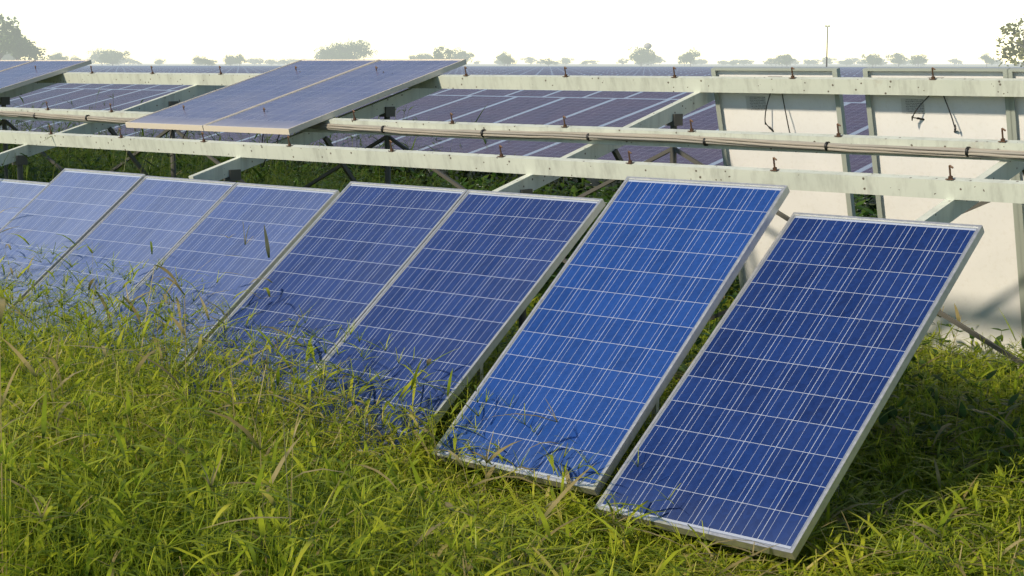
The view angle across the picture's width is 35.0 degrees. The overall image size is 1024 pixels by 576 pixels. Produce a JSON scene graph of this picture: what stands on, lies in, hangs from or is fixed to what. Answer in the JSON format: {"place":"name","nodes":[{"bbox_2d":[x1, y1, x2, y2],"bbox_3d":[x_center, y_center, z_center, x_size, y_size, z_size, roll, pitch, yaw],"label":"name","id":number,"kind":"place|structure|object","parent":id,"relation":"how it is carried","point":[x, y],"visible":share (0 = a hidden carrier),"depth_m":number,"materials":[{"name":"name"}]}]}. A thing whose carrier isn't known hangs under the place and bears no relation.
{"place":"outdoors","nodes":[
{"label":"outdoors","id":0,"kind":"place"},
{"bbox_2d":[0,234,1023,575],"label":"grass","id":1,"kind":"structure","parent":0,"point":[374,546],"depth_m":6.64,"materials":[{"name":"green plant"}]},
{"bbox_2d":[0,64,1023,215],"bbox_3d":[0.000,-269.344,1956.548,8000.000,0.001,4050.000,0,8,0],"label":"ground","id":2,"kind":"structure","parent":0,"point":[591,180],"depth_m":1328.52,"materials":[{"name":"green plant"}]},
{"bbox_2d":[1,52,17,59],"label":"tree clump","id":3,"kind":"object","parent":2,"relation":"on","point":[7,56],"visible":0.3,"depth_m":838.30,"materials":[{"name":"green plant"}]},
{"bbox_2d":[0,13,30,59],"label":"tree","id":4,"kind":"object","parent":2,"relation":"on","point":[9,41],"visible":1,"depth_m":503.69,"materials":[{"name":"green plant"}]},
{"bbox_2d":[0,179,48,228],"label":"solar panel","id":5,"kind":"object","parent":2,"relation":"on","point":[19,195],"visible":0.62,"depth_m":12.34,"materials":[{"name":"glass"}]},
{"bbox_2d":[4,28,48,59],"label":"tree","id":6,"kind":"object","parent":2,"relation":"on","point":[33,53],"visible":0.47,"depth_m":519.62,"materials":[{"name":"green plant"}]},
{"bbox_2d":[48,52,65,59],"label":"tree clump","id":7,"kind":"object","parent":2,"relation":"on","point":[53,56],"visible":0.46,"depth_m":810.75,"materials":[{"name":"green plant"}]},
{"bbox_2d":[0,168,145,312],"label":"solar panel","id":8,"kind":"object","parent":2,"relation":"on","point":[76,206],"visible":0.75,"depth_m":11.49,"materials":[{"name":"glass"},{"name":"silicon solar cells"},{"name":"aluminium"}]},
{"bbox_2d":[88,48,113,65],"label":"tree clump","id":9,"kind":"object","parent":2,"relation":"on","point":[94,56],"visible":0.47,"depth_m":1070.96,"materials":[{"name":"green plant"}]},
{"bbox_2d":[97,49,129,65],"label":"tree clump","id":10,"kind":"object","parent":2,"relation":"on","point":[114,58],"visible":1,"depth_m":863.06,"materials":[{"name":"green plant"}]},
{"bbox_2d":[1,176,235,380],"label":"solar panel","id":11,"kind":"object","parent":2,"relation":"on","point":[164,215],"visible":0.59,"depth_m":10.82,"materials":[{"name":"glass"},{"name":"silicon solar cells"},{"name":"aluminium"}]},
{"bbox_2d":[126,59,139,65],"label":"tree","id":12,"kind":"object","parent":2,"relation":"on","point":[132,62],"visible":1,"depth_m":1273.41,"materials":[{"name":"green plant"}]},
{"bbox_2d":[154,58,165,65],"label":"tree","id":13,"kind":"object","parent":2,"relation":"on","point":[159,61],"visible":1,"depth_m":1233.48,"materials":[{"name":"green plant"}]},
{"bbox_2d":[192,55,203,64],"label":"tree clump","id":14,"kind":"object","parent":2,"relation":"on","point":[196,59],"visible":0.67,"depth_m":893.46,"materials":[{"name":"green plant"}]},
{"bbox_2d":[70,182,339,400],"bbox_3d":[-1.971,0.085,10.011,0.990,1.341,1.597,7,10,41],"label":"solar panel","id":15,"kind":"object","parent":2,"relation":"on","point":[286,216],"visible":0.42,"depth_m":10.14,"materials":[{"name":"glass"},{"name":"silicon solar cells"},{"name":"aluminium"}]},
{"bbox_2d":[198,56,213,65],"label":"tree clump","id":16,"kind":"object","parent":2,"relation":"on","point":[206,62],"visible":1,"depth_m":801.10,"materials":[{"name":"green plant"}]},
{"bbox_2d":[223,54,237,65],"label":"tree clump","id":17,"kind":"object","parent":2,"relation":"on","point":[229,60],"visible":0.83,"depth_m":920.07,"materials":[{"name":"green plant"}]},
{"bbox_2d":[234,54,246,65],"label":"tree clump","id":18,"kind":"object","parent":2,"relation":"on","point":[238,59],"visible":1,"depth_m":872.97,"materials":[{"name":"green plant"}]},
{"bbox_2d":[247,58,259,64],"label":"tree","id":19,"kind":"object","parent":2,"relation":"on","point":[251,60],"visible":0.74,"depth_m":1399.92,"materials":[{"name":"green plant"}]},
{"bbox_2d":[254,58,264,65],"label":"tree","id":20,"kind":"object","parent":2,"relation":"on","point":[261,61],"visible":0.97,"depth_m":1300.43,"materials":[{"name":"green plant"}]},
{"bbox_2d":[264,59,276,65],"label":"tree","id":21,"kind":"object","parent":2,"relation":"on","point":[268,61],"visible":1,"depth_m":1261.88,"materials":[{"name":"green plant"}]},
{"bbox_2d":[278,58,289,64],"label":"tree","id":22,"kind":"object","parent":2,"relation":"on","point":[284,61],"visible":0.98,"depth_m":1219.05,"materials":[{"name":"green plant"}]},
{"bbox_2d":[286,59,296,62],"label":"scrub","id":23,"kind":"object","parent":2,"relation":"on","point":[291,60],"visible":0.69,"depth_m":1465.02,"materials":[{"name":"green plant"}]},
{"bbox_2d":[162,181,467,434],"bbox_3d":[-1.141,0.155,9.284,0.990,1.401,1.597,7,10,41],"label":"solar panel","id":24,"kind":"object","parent":2,"relation":"on","point":[351,251],"visible":0.55,"depth_m":9.36,"materials":[{"name":"glass"},{"name":"silicon solar cells"},{"name":"aluminium"}]},
{"bbox_2d":[313,47,325,58],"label":"tree clump","id":25,"kind":"object","parent":2,"relation":"on","point":[316,56],"visible":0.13,"depth_m":1045.74,"materials":[{"name":"green plant"}]},
{"bbox_2d":[317,48,342,58],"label":"tree clump","id":26,"kind":"object","parent":2,"relation":"on","point":[326,55],"visible":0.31,"depth_m":873.25,"materials":[{"name":"green plant"}]},
{"bbox_2d":[320,47,343,58],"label":"tree clump","id":27,"kind":"object","parent":2,"relation":"on","point":[322,51],"visible":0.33,"depth_m":874.54,"materials":[{"name":"green plant"}]},
{"bbox_2d":[319,43,353,55],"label":"tree","id":28,"kind":"object","parent":2,"relation":"on","point":[331,47],"visible":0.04,"depth_m":958.54,"materials":[{"name":"green plant"}]},
{"bbox_2d":[331,52,353,58],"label":"tree clump","id":29,"kind":"object","parent":2,"relation":"on","point":[346,56],"visible":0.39,"depth_m":843.42,"materials":[{"name":"green plant"}]},
{"bbox_2d":[331,40,376,58],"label":"tree","id":30,"kind":"object","parent":2,"relation":"on","point":[362,50],"visible":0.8,"depth_m":859.72,"materials":[{"name":"green plant"}]},
{"bbox_2d":[408,55,427,58],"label":"tree clump","id":31,"kind":"object","parent":2,"relation":"on","point":[416,57],"visible":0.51,"depth_m":946.85,"materials":[{"name":"green plant"}]},
{"bbox_2d":[418,53,431,58],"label":"tree clump","id":32,"kind":"object","parent":2,"relation":"on","point":[428,56],"visible":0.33,"depth_m":989.06,"materials":[{"name":"green plant"}]},
{"bbox_2d":[267,190,605,467],"bbox_3d":[-0.390,0.246,8.630,0.990,1.401,1.597,7,10,41],"label":"solar panel","id":33,"kind":"object","parent":2,"relation":"on","point":[473,275],"visible":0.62,"depth_m":8.64,"materials":[{"name":"glass"},{"name":"silicon solar cells"},{"name":"aluminium"}]},
{"bbox_2d":[0,89,877,307],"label":"grass","id":34,"kind":"structure","parent":2,"relation":"on","point":[79,158],"depth_m":20.68,"materials":[{"name":"green plant"}]},
{"bbox_2d":[432,46,452,58],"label":"tree","id":35,"kind":"object","parent":2,"relation":"on","point":[437,53],"visible":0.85,"depth_m":773.30,"materials":[{"name":"green plant"}]},
{"bbox_2d":[451,47,474,63],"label":"tree","id":36,"kind":"object","parent":2,"relation":"on","point":[463,54],"visible":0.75,"depth_m":921.87,"materials":[{"name":"green plant"}]},
{"bbox_2d":[494,59,502,65],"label":"scrub","id":37,"kind":"object","parent":2,"relation":"on","point":[496,61],"visible":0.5,"depth_m":1205.08,"materials":[{"name":"green plant"}]},
{"bbox_2d":[496,51,513,65],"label":"tree clump","id":38,"kind":"object","parent":2,"relation":"on","point":[499,56],"visible":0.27,"depth_m":978.30,"materials":[{"name":"green plant"}]},
{"bbox_2d":[498,53,517,65],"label":"tree clump","id":39,"kind":"object","parent":2,"relation":"on","point":[506,59],"visible":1,"depth_m":799.96,"materials":[{"name":"green plant"}]},
{"bbox_2d":[0,249,1023,575],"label":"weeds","id":40,"kind":"object","parent":2,"relation":"on","point":[884,417],"depth_m":8.32,"materials":[{"name":"green plant"}]},
{"bbox_2d":[0,66,1023,364],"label":"rack frame","id":41,"kind":"object","parent":2,"relation":"on","point":[960,196],"visible":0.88,"depth_m":10.80,"materials":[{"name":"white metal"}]},
{"bbox_2d":[0,60,91,92],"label":"rack modules","id":42,"kind":"object","parent":41,"relation":"attached to","point":[14,74],"visible":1,"depth_m":16.47,"materials":[{"name":"blue glass"}]},
{"bbox_2d":[167,130,279,167],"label":"loose leads","id":43,"kind":"object","parent":41,"relation":"on","point":[262,142],"visible":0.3,"depth_m":12.16,"materials":[{"name":"black plastic"}]},
{"bbox_2d":[125,59,466,134],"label":"rack modules","id":44,"kind":"object","parent":41,"relation":"attached to","point":[306,93],"visible":1,"depth_m":12.95,"materials":[{"name":"blue glass"}]},
{"bbox_2d":[0,111,1023,159],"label":"pipe","id":45,"kind":"object","parent":41,"relation":"attached to","point":[968,152],"visible":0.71,"depth_m":10.07,"materials":[{"name":"grey metal"}]},
{"bbox_2d":[0,66,1023,194],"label":"solar panels","id":46,"kind":"object","parent":2,"relation":"on","point":[591,108],"visible":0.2,"depth_m":25.78,"materials":[{"name":"glass"}]},
{"bbox_2d":[0,171,1023,575],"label":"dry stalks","id":47,"kind":"object","parent":2,"relation":"on","point":[276,471],"visible":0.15,"depth_m":6.67,"materials":[{"name":"green plant"}]},
{"bbox_2d":[519,57,536,64],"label":"tree","id":48,"kind":"object","parent":2,"relation":"on","point":[530,60],"visible":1,"depth_m":1398.67,"materials":[{"name":"green plant"}]},
{"bbox_2d":[541,58,556,65],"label":"tree clump","id":49,"kind":"object","parent":2,"relation":"on","point":[548,62],"visible":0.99,"depth_m":954.50,"materials":[{"name":"green plant"}]},
{"bbox_2d":[557,57,573,64],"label":"tree","id":50,"kind":"object","parent":2,"relation":"on","point":[564,60],"visible":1,"depth_m":1311.73,"materials":[{"name":"green plant"}]},
{"bbox_2d":[580,59,590,64],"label":"scrub","id":51,"kind":"object","parent":2,"relation":"on","point":[584,62],"visible":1,"depth_m":1178.16,"materials":[{"name":"green plant"}]},
{"bbox_2d":[431,176,789,495],"bbox_3d":[0.495,0.283,7.886,0.990,1.530,1.546,7,10,41],"label":"solar panel","id":52,"kind":"object","parent":2,"relation":"on","point":[600,345],"visible":0.83,"depth_m":7.81,"materials":[{"name":"glass"},{"name":"silicon solar cells"},{"name":"aluminium"}]},
{"bbox_2d":[616,58,629,65],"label":"tree","id":53,"kind":"object","parent":2,"relation":"on","point":[622,61],"visible":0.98,"depth_m":1288.96,"materials":[{"name":"green plant"}]},
{"bbox_2d":[628,45,655,66],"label":"tree","id":54,"kind":"object","parent":2,"relation":"on","point":[642,55],"visible":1,"depth_m":892.13,"materials":[{"name":"green plant"}]},
{"bbox_2d":[645,55,660,64],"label":"tree clump","id":55,"kind":"object","parent":2,"relation":"on","point":[656,60],"visible":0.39,"depth_m":1072.16,"materials":[{"name":"green plant"}]},
{"bbox_2d":[677,55,689,65],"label":"tree clump","id":56,"kind":"object","parent":2,"relation":"on","point":[679,56],"visible":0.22,"depth_m":981.25,"materials":[{"name":"green plant"}]},
{"bbox_2d":[678,47,700,66],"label":"tree clump","id":57,"kind":"object","parent":2,"relation":"on","point":[689,55],"visible":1,"depth_m":891.66,"materials":[{"name":"green plant"}]},
{"bbox_2d":[695,58,707,64],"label":"tree","id":58,"kind":"object","parent":2,"relation":"on","point":[702,61],"visible":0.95,"depth_m":1329.33,"materials":[{"name":"green plant"}]},
{"bbox_2d":[738,59,753,65],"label":"tree","id":59,"kind":"object","parent":2,"relation":"on","point":[743,62],"visible":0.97,"depth_m":1216.06,"materials":[{"name":"green plant"}]},
{"bbox_2d":[765,58,780,65],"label":"tree clump","id":60,"kind":"object","parent":2,"relation":"on","point":[769,60],"visible":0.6,"depth_m":967.36,"materials":[{"name":"green plant"}]},
{"bbox_2d":[773,55,792,66],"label":"tree clump","id":61,"kind":"object","parent":2,"relation":"on","point":[778,59],"visible":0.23,"depth_m":939.34,"materials":[{"name":"green plant"}]},
{"bbox_2d":[776,54,795,66],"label":"tree clump","id":62,"kind":"object","parent":2,"relation":"on","point":[785,58],"visible":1,"depth_m":832.09,"materials":[{"name":"green plant"}]},
{"bbox_2d":[594,212,983,559],"bbox_3d":[1.251,0.444,7.202,0.990,1.401,1.597,7,10,41],"label":"solar panel","id":63,"kind":"object","parent":2,"relation":"on","point":[761,424],"visible":0.86,"depth_m":7.11,"materials":[{"name":"glass"},{"name":"silicon solar cells"},{"name":"aluminium"}]},
{"bbox_2d":[802,58,813,65],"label":"tree","id":64,"kind":"object","parent":2,"relation":"on","point":[807,61],"visible":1,"depth_m":1226.10,"materials":[{"name":"green plant"}]},
{"bbox_2d":[818,56,836,65],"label":"tree","id":65,"kind":"object","parent":2,"relation":"on","point":[829,59],"visible":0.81,"depth_m":1291.65,"materials":[{"name":"green plant"}]},
{"bbox_2d":[825,25,829,66],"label":"floodlight mast","id":66,"kind":"object","parent":2,"relation":"on","point":[827,45],"visible":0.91,"depth_m":613.22,"materials":[{"name":"grey metal"}]},
{"bbox_2d":[845,60,855,64],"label":"scrub","id":67,"kind":"object","parent":2,"relation":"on","point":[849,62],"visible":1,"depth_m":1173.67,"materials":[{"name":"green plant"}]},
{"bbox_2d":[845,57,860,64],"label":"tree","id":68,"kind":"object","parent":2,"relation":"on","point":[856,59],"visible":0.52,"depth_m":1464.29,"materials":[{"name":"green plant"}]},
{"bbox_2d":[711,67,1023,369],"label":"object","id":69,"kind":"object","parent":2,"relation":"on","point":[988,284],"visible":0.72,"depth_m":10.57,"materials":[{"name":"white concrete"}]},
{"bbox_2d":[861,52,881,66],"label":"tree clump","id":70,"kind":"object","parent":2,"relation":"on","point":[873,60],"visible":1,"depth_m":831.21,"materials":[{"name":"green plant"}]},
{"bbox_2d":[885,53,907,66],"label":"tree clump","id":71,"kind":"object","parent":2,"relation":"on","point":[899,58],"visible":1,"depth_m":889.80,"materials":[{"name":"green plant"}]},
{"bbox_2d":[909,53,928,65],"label":"tree clump","id":72,"kind":"object","parent":2,"relation":"on","point":[915,59],"visible":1,"depth_m":836.71,"materials":[{"name":"green plant"}]},
{"bbox_2d":[947,57,962,64],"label":"tree","id":73,"kind":"object","parent":2,"relation":"on","point":[954,61],"visible":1,"depth_m":1360.34,"materials":[{"name":"green plant"}]},
{"bbox_2d":[978,51,995,66],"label":"tree clump","id":74,"kind":"object","parent":2,"relation":"on","point":[986,58],"visible":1,"depth_m":865.80,"materials":[{"name":"green plant"}]},
{"bbox_2d":[993,14,1023,66],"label":"tree","id":75,"kind":"object","parent":2,"relation":"on","point":[1013,51],"visible":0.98,"depth_m":297.93,"materials":[{"name":"green plant"}]},
{"bbox_2d":[0,0,1023,63],"label":"sky","id":76,"kind":"structure","parent":0,"point":[175,31],"materials":[{"name":"white"}]},
{"bbox_2d":[644,43,651,64],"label":"water tower","id":77,"kind":"structure","parent":0,"point":[648,45],"depth_m":1481.00,"materials":[{"name":"grey concrete"}]}
]}

